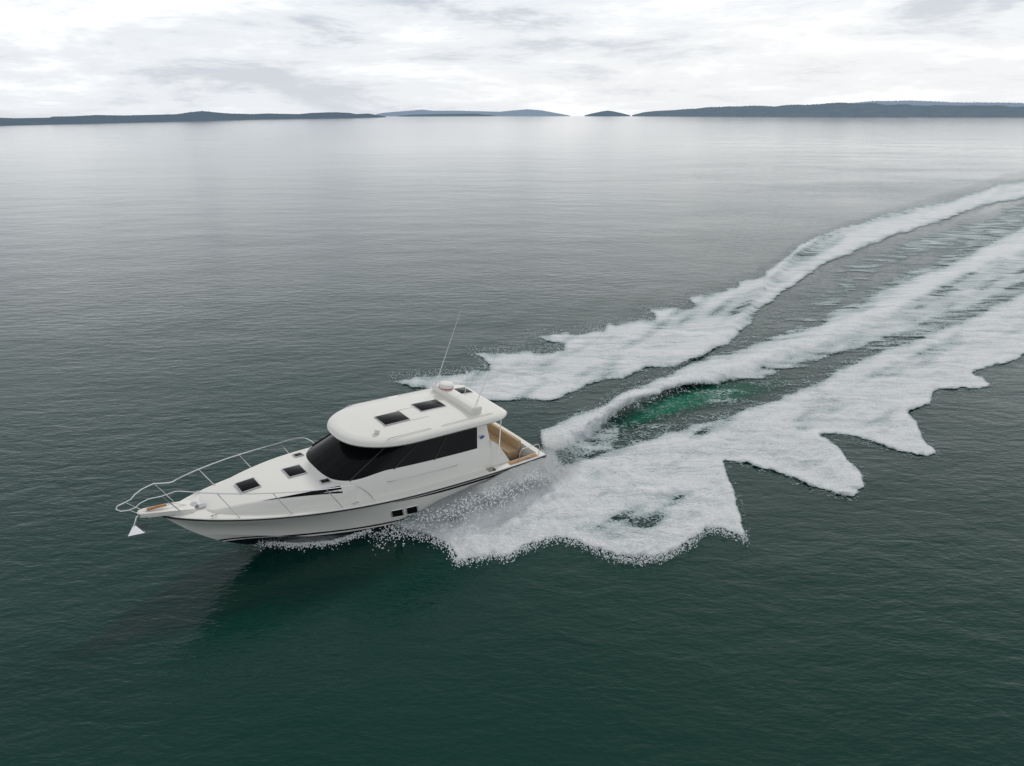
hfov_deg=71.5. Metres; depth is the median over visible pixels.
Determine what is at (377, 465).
motor yacht
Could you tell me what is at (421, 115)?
hill
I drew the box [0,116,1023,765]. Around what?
sea water
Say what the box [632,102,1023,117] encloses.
hill
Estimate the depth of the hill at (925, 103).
21255.30 m
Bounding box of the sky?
[0,0,1023,115]
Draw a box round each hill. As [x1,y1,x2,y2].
[0,111,384,125]
[376,109,568,115]
[398,113,492,116]
[585,111,629,115]
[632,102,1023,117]
[852,100,1023,106]
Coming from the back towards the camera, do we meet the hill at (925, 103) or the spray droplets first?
the hill at (925, 103)
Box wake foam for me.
[272,174,1023,565]
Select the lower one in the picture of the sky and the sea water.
the sea water
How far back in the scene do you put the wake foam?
39.03 m
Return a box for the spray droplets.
[250,177,1020,567]
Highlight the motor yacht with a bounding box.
[115,311,545,544]

